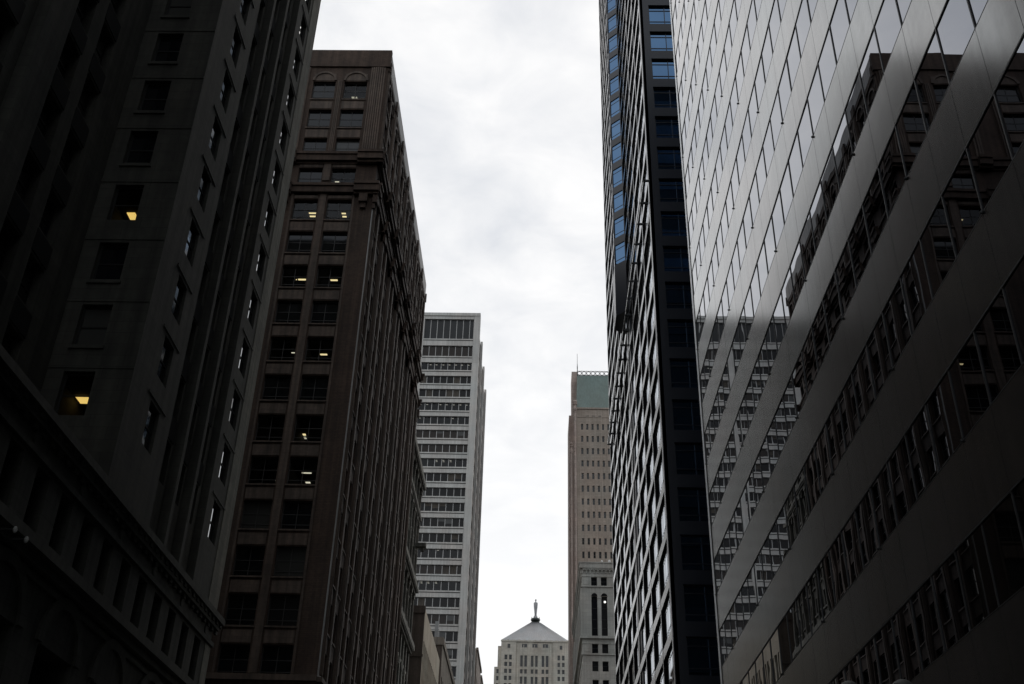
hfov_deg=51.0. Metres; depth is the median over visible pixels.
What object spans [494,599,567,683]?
setback tower
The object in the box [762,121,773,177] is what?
window
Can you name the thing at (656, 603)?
window
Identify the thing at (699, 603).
window
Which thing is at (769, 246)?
window
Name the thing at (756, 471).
window
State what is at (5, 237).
window
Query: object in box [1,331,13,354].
window
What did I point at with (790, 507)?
window
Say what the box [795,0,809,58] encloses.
window
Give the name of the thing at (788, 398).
window
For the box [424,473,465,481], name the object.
window
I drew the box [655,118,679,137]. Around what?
window
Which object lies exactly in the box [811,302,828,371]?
window
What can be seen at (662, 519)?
window
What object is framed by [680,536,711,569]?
window
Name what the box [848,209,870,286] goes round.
window
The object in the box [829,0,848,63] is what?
window
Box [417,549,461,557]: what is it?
window
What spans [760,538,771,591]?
window
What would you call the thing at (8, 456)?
window
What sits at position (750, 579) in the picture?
window
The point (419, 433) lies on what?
window
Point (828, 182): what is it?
window
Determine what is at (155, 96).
window
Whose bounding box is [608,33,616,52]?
oriel window
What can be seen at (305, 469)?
window
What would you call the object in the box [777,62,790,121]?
window
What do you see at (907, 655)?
window
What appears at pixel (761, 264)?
window
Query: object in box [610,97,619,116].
oriel window
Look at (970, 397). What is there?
window
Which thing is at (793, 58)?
window
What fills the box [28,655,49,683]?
window
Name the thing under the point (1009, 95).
window
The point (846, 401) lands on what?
window
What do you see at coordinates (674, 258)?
window
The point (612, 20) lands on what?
oriel window
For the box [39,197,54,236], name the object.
window
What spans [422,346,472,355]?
window
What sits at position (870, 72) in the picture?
window
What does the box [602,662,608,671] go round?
window
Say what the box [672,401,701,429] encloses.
window
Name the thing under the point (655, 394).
window
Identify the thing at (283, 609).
window
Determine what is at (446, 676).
grey beige office building
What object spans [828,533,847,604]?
window
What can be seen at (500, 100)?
sky
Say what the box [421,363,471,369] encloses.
window
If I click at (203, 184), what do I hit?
window
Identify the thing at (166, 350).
window
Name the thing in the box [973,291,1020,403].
window
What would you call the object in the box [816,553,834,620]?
window
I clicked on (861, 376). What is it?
window
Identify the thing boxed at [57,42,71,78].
window
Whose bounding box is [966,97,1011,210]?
window
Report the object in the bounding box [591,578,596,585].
window
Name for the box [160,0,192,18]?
window
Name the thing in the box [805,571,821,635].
window
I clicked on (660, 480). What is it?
window
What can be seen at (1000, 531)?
window
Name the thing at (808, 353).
window
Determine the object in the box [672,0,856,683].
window
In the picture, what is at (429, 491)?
window
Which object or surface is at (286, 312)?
window
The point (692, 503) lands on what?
window
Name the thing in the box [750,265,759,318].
window
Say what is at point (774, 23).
window
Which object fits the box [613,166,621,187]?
oriel window
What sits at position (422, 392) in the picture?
window
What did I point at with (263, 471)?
window
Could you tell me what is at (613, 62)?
oriel window
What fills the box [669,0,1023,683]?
mirrored glass building
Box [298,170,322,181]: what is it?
window
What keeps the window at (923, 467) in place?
in the mirrored glass building at (853, 177)
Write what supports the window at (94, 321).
in the stone office building at (147, 150)
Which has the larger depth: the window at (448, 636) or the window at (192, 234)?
the window at (448, 636)
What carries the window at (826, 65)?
in the mirrored glass building at (853, 177)
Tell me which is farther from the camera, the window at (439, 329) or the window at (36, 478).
the window at (439, 329)
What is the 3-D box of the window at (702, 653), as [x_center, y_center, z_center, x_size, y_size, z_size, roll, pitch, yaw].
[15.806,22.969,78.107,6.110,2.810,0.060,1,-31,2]
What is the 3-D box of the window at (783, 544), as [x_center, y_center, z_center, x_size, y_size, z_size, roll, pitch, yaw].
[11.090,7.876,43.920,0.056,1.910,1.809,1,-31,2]
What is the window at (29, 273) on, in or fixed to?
in the stone office building at (147, 150)
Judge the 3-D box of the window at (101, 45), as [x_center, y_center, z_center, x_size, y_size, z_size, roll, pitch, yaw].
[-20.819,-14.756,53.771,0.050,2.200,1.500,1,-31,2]
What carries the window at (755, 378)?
in the mirrored glass building at (853, 177)
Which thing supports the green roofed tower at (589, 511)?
on the ground
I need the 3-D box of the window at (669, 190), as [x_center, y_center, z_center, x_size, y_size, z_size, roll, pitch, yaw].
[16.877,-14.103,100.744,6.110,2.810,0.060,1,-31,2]
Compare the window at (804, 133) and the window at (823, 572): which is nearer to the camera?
the window at (823, 572)
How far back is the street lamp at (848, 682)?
23.90 m
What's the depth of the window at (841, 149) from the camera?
35.98 m
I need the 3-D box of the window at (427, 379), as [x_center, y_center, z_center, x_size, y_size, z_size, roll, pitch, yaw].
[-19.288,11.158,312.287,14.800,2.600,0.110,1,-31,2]
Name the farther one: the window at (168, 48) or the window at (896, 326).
the window at (168, 48)
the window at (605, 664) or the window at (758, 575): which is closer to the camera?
the window at (758, 575)
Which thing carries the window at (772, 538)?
in the mirrored glass building at (853, 177)
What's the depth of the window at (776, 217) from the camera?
45.70 m
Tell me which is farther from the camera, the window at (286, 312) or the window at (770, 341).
the window at (286, 312)
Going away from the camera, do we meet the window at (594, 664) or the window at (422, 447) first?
the window at (594, 664)
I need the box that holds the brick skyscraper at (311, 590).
[204,50,426,683]
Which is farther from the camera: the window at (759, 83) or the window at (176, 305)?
the window at (176, 305)
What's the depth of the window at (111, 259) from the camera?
51.23 m
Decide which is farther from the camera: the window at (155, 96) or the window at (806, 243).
the window at (155, 96)
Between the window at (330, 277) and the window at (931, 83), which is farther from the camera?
the window at (330, 277)
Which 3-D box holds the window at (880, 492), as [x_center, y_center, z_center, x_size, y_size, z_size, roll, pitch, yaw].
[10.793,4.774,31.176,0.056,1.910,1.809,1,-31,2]
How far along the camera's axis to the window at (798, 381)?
41.50 m
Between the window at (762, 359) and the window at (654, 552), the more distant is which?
the window at (654, 552)
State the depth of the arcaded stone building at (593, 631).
237.62 m
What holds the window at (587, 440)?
in the green roofed tower at (589, 511)
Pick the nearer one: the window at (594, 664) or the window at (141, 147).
the window at (141, 147)
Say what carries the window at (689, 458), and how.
in the black steel skyscraper at (665, 628)
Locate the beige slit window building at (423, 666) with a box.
[407,605,439,683]
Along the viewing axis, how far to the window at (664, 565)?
85.98 m
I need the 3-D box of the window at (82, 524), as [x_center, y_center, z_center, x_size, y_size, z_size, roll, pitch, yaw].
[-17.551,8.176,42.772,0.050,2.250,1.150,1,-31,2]
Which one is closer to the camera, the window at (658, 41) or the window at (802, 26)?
the window at (802, 26)
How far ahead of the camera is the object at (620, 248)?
129.03 m
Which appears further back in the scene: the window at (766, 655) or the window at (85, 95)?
the window at (85, 95)
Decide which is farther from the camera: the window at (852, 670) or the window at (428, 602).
the window at (428, 602)
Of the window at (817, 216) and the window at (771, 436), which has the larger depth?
the window at (771, 436)
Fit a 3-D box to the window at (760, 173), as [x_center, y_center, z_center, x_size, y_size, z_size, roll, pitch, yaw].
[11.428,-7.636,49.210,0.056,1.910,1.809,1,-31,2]
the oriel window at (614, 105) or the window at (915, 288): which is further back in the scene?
the oriel window at (614, 105)
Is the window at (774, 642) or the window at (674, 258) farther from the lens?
the window at (674, 258)
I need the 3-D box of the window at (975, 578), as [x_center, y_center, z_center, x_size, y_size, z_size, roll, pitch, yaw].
[10.618,5.395,24.523,0.074,1.910,1.809,1,-31,2]
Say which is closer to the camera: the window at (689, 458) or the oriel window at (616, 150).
the window at (689, 458)
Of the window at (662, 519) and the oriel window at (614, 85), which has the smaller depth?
the window at (662, 519)
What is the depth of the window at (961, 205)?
25.68 m
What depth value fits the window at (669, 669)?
81.42 m
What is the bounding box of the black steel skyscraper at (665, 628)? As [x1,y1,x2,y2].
[599,0,720,683]
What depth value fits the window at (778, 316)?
45.10 m
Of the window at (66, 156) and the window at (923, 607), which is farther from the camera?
the window at (66, 156)
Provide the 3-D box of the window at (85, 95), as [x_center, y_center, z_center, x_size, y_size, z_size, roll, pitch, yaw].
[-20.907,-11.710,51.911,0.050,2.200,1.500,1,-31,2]
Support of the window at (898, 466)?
in the mirrored glass building at (853, 177)
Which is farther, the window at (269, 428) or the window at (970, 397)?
the window at (269, 428)
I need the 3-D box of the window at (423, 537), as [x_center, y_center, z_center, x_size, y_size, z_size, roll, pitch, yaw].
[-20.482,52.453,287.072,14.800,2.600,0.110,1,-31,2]
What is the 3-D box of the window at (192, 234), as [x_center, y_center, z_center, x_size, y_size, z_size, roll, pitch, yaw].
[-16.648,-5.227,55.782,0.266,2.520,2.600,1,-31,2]
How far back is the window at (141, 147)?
54.96 m
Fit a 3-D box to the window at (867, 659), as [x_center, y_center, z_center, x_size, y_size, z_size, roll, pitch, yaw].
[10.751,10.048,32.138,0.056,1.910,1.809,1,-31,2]
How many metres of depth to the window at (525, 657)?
516.48 m
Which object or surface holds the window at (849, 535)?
in the mirrored glass building at (853, 177)
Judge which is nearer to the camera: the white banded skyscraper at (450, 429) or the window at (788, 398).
the window at (788, 398)
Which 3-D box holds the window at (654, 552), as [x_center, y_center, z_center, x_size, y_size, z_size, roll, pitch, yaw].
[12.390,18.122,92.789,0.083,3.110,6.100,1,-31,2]
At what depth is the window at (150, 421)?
50.41 m
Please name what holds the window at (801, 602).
in the mirrored glass building at (853, 177)
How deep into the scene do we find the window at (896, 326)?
30.27 m
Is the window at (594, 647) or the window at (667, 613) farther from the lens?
the window at (594, 647)
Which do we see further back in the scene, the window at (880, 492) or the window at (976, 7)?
the window at (880, 492)
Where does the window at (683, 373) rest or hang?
in the black steel skyscraper at (665, 628)
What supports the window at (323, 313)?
in the brick skyscraper at (311, 590)
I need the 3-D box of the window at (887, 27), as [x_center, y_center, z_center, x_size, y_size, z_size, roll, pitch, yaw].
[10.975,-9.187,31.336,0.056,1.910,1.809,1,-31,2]
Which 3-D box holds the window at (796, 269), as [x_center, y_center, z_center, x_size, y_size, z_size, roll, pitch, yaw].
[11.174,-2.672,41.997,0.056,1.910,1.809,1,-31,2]
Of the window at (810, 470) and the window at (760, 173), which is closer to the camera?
the window at (810, 470)
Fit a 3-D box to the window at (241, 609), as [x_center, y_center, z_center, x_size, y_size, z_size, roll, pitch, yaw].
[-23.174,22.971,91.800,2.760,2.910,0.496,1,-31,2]
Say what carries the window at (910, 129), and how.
in the mirrored glass building at (853, 177)
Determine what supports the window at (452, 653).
in the white banded skyscraper at (450, 429)
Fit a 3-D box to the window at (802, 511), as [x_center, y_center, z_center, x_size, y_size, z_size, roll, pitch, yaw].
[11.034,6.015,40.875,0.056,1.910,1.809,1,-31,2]
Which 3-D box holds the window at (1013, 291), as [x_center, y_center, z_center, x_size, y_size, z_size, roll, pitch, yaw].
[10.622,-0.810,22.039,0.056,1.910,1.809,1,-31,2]
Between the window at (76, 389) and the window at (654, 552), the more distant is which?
the window at (654, 552)
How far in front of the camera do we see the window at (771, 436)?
46.10 m
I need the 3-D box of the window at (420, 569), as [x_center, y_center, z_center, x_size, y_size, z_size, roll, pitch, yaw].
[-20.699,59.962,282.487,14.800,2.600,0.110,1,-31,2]
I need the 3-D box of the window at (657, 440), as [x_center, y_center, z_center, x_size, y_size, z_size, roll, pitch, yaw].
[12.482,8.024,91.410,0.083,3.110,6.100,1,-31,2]
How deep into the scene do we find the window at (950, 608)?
26.08 m
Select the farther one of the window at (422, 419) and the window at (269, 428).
the window at (422, 419)
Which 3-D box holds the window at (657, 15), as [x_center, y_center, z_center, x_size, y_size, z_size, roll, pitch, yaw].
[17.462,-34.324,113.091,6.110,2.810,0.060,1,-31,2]
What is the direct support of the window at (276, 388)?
in the brick skyscraper at (311, 590)
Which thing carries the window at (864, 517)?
in the mirrored glass building at (853, 177)
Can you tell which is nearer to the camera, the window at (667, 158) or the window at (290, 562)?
the window at (290, 562)
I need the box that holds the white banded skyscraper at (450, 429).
[414,312,485,683]
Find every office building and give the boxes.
[0,0,320,683]
[396,434,425,683]
[431,621,454,683]
[474,647,481,683]
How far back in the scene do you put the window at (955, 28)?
26.29 m
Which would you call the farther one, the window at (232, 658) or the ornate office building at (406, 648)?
the ornate office building at (406, 648)
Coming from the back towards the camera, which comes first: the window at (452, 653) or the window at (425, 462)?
the window at (425, 462)
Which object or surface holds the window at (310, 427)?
in the brick skyscraper at (311, 590)
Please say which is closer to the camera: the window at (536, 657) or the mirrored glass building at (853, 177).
the mirrored glass building at (853, 177)
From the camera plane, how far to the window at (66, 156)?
50.58 m
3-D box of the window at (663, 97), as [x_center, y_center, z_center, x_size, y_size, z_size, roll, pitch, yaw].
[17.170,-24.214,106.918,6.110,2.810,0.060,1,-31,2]
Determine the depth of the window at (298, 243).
112.41 m
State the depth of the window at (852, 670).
33.90 m
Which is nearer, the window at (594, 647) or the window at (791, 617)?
the window at (791, 617)
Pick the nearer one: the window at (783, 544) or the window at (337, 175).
the window at (783, 544)
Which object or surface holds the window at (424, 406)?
in the white banded skyscraper at (450, 429)
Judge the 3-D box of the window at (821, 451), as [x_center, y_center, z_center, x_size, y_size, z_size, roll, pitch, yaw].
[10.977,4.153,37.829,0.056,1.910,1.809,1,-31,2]
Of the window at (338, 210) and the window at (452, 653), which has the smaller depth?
the window at (338, 210)
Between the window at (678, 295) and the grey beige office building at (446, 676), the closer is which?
the window at (678, 295)
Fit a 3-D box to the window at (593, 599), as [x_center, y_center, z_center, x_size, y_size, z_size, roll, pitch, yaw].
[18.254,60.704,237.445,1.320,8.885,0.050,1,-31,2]
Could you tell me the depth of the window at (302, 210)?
116.57 m
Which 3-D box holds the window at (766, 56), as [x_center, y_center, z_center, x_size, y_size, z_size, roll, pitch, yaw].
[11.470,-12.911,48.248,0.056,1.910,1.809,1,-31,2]
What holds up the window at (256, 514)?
in the brick skyscraper at (311, 590)
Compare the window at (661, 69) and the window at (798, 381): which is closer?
the window at (798, 381)
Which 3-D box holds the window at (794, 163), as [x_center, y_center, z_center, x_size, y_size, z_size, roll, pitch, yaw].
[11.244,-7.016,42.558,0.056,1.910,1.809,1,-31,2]
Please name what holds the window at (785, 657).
in the mirrored glass building at (853, 177)
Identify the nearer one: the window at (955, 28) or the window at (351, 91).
the window at (955, 28)
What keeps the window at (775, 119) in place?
in the mirrored glass building at (853, 177)
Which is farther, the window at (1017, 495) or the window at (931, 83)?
the window at (931, 83)
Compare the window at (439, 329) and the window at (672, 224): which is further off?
the window at (439, 329)
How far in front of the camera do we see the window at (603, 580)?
241.51 m
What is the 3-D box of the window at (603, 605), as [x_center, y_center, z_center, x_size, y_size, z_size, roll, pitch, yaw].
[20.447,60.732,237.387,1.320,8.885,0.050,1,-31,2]
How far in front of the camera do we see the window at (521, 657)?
516.48 m
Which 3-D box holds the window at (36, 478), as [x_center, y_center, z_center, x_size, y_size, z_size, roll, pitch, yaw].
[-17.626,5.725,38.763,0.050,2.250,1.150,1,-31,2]
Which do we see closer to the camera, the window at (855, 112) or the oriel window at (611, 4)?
the window at (855, 112)
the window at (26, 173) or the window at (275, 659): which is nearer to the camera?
the window at (26, 173)
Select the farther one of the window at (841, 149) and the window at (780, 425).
the window at (780, 425)
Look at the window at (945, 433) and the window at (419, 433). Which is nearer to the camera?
the window at (945, 433)
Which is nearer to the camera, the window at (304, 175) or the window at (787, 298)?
the window at (787, 298)
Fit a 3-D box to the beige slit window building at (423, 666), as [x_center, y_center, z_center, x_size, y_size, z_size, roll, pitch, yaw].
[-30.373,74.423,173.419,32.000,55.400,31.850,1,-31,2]
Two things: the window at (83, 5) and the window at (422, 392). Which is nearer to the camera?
the window at (83, 5)
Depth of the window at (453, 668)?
268.67 m
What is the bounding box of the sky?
[313,0,607,683]
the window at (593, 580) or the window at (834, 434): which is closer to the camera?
the window at (834, 434)
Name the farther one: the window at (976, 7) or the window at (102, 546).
the window at (102, 546)
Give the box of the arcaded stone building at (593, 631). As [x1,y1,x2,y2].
[571,560,615,683]
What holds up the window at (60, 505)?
in the stone office building at (147, 150)
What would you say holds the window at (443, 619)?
in the white banded skyscraper at (450, 429)
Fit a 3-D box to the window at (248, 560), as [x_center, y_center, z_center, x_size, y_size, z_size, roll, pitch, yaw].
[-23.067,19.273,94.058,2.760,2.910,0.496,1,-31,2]
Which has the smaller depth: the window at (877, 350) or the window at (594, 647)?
the window at (877, 350)
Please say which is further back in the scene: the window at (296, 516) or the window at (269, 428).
the window at (269, 428)
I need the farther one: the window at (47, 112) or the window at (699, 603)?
the window at (699, 603)
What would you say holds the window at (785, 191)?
in the mirrored glass building at (853, 177)
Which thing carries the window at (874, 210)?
in the mirrored glass building at (853, 177)
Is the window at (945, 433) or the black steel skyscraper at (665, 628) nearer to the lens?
the window at (945, 433)
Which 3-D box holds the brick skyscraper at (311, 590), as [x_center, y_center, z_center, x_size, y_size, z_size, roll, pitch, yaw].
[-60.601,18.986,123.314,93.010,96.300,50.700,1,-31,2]
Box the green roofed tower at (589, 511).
[568,364,612,683]
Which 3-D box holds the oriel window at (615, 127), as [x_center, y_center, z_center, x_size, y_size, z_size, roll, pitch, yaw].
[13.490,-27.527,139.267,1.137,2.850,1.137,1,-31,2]
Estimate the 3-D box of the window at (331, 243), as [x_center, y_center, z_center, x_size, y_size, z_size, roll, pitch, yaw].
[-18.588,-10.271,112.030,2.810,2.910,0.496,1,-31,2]
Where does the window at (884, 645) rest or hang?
in the mirrored glass building at (853, 177)
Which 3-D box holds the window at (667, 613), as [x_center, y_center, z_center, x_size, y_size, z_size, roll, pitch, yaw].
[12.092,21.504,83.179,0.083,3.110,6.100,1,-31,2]
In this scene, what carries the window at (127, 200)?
in the stone office building at (147, 150)
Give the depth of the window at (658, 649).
89.33 m
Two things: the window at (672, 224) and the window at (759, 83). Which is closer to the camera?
the window at (759, 83)
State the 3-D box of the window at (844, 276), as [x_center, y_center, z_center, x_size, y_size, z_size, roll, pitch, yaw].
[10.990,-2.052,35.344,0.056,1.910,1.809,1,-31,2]
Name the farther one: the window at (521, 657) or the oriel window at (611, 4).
the window at (521, 657)
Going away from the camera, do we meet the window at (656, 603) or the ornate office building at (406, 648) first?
the window at (656, 603)
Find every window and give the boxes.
[0,225,11,270]
[0,447,12,491]
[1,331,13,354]
[15,159,32,201]
[18,261,34,303]
[23,476,38,522]
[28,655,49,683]
[37,99,52,137]
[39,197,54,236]
[49,501,61,546]
[56,374,94,414]
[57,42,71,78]
[59,137,73,174]
[67,307,111,348]
[72,524,83,567]
[76,0,88,24]
[78,83,90,117]
[86,246,127,283]
[93,546,102,586]
[95,31,106,63]
[109,188,142,219]
[119,134,156,166]
[134,84,170,113]
[141,389,165,450]
[147,37,182,64]
[157,324,179,383]
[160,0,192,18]
[171,263,192,320]
[185,207,204,261]
[197,154,215,206]
[217,645,250,672]
[222,594,257,626]
[230,547,264,577]
[238,501,271,530]
[245,458,299,485]
[252,416,304,442]
[259,376,290,401]
[259,645,293,673]
[264,595,299,627]
[266,338,313,361]
[271,547,306,578]
[272,302,302,324]
[278,267,321,288]
[278,502,312,530]
[284,233,312,253]
[285,458,317,485]
[290,201,329,220]
[291,417,323,442]
[297,377,328,401]
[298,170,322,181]
[303,339,333,362]
[308,302,338,324]
[313,267,342,288]
[319,233,347,253]
[323,201,351,220]
[331,170,355,181]
[341,84,366,99]
[414,597,459,606]
[416,430,467,437]
[416,565,461,573]
[417,416,468,423]
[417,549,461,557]
[417,581,460,590]
[418,403,469,410]
[418,444,467,452]
[418,533,462,541]
[419,389,469,396]
[420,376,470,383]
[420,518,463,526]
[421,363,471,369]
[421,458,466,466]
[421,503,464,511]
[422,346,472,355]
[422,488,464,495]
[424,319,473,338]
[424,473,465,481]
[427,614,458,623]
[432,631,457,640]
[447,649,456,658]
[451,667,455,676]
[520,656,522,666]
[524,656,526,666]
[535,656,537,666]
[581,424,612,558]
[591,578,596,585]
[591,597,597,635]
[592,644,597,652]
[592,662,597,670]
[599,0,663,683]
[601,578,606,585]
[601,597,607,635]
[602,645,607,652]
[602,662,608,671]
[607,0,615,12]
[608,14,615,32]
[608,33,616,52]
[609,54,617,73]
[610,75,618,95]
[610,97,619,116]
[611,119,619,139]
[612,142,620,163]
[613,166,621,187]
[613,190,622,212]
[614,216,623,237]
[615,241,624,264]
[648,7,670,23]
[649,487,655,530]
[650,33,672,50]
[651,60,674,78]
[651,529,657,572]
[652,368,658,420]
[653,88,676,107]
[653,570,659,617]
[654,409,660,460]
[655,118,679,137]
[655,617,661,664]
[656,453,663,505]
[657,148,681,168]
[658,498,665,550]
[659,180,683,201]
[660,543,668,592]
[661,213,686,235]
[662,592,670,643]
[663,247,689,270]
[665,283,691,307]
[665,644,673,683]
[667,320,694,346]
[669,360,697,387]
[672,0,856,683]
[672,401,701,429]
[674,443,704,474]
[677,488,707,520]
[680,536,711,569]
[683,585,715,621]
[686,637,719,675]
[747,567,756,616]
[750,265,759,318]
[751,359,761,410]
[752,455,762,505]
[753,553,763,603]
[754,58,764,110]
[755,150,765,202]
[756,243,767,296]
[758,340,768,392]
[759,438,770,490]
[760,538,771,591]
[761,28,771,81]
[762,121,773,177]
[762,642,773,683]
[764,220,774,273]
[765,317,776,372]
[766,420,778,473]
[768,0,779,54]
[768,522,779,577]
[769,630,781,683]
[770,92,781,149]
[771,194,783,249]
[773,294,785,351]
[774,398,786,455]
[776,507,788,563]
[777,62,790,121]
[777,616,790,673]
[779,164,792,223]
[781,269,794,329]
[782,377,796,437]
[784,489,798,547]
[786,29,799,90]
[786,602,800,661]
[788,135,801,195]
[789,243,803,304]
[791,355,806,415]
[793,470,808,530]
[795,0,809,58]
[795,588,810,648]
[797,103,811,168]
[799,215,814,279]
[801,330,817,393]
[803,448,819,513]
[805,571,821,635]
[807,66,823,135]
[809,184,825,251]
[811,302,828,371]
[814,427,831,494]
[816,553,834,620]
[817,30,835,100]
[820,150,838,222]
[822,273,841,345]
[825,401,844,472]
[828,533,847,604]
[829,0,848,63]
[832,113,851,188]
[835,242,855,317]
[837,376,858,450]
[840,514,862,587]
[844,73,866,152]
[844,655,861,683]
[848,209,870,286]
[851,347,874,425]
[854,490,878,568]
[858,31,882,114]
[858,639,879,683]
[862,170,886,253]
[866,315,891,398]
[869,465,896,547]
[873,620,899,683]
[874,0,900,72]
[878,130,904,218]
[882,280,910,367]
[886,437,915,524]
[890,601,921,680]
[895,0,910,25]
[895,84,925,176]
[899,242,931,335]
[904,407,937,499]
[909,578,943,670]
[914,32,948,133]
[919,199,954,298]
[925,372,961,471]
[930,553,968,651]
[935,0,973,82]
[941,151,980,258]
[947,335,989,438]
[954,525,997,630]
[966,0,986,28]
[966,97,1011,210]
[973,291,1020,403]
[980,494,1023,606]
[993,38,1023,158]
[1002,258,1023,363]
[1010,480,1023,548]
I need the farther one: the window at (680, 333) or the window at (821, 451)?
the window at (680, 333)
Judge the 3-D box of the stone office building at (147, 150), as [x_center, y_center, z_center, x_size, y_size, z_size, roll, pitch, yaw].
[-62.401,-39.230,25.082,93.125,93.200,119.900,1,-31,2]
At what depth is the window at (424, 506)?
291.78 m
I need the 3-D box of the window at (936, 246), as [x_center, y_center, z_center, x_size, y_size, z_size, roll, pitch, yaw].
[10.778,-2.362,27.169,0.056,1.910,1.809,1,-31,2]
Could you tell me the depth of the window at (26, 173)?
46.50 m
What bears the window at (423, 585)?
in the white banded skyscraper at (450, 429)
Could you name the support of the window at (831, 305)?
in the mirrored glass building at (853, 177)
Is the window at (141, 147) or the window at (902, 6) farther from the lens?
the window at (141, 147)
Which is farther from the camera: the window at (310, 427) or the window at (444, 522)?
the window at (444, 522)
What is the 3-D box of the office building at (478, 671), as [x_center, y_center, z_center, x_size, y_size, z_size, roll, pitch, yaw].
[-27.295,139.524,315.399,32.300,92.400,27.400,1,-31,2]
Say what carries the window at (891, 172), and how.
in the mirrored glass building at (853, 177)
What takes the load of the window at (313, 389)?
in the brick skyscraper at (311, 590)
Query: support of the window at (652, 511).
in the black steel skyscraper at (665, 628)
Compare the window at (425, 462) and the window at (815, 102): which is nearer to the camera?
the window at (815, 102)
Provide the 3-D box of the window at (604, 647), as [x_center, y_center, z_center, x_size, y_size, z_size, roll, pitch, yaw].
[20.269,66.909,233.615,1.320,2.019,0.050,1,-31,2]
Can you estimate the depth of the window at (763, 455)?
47.65 m

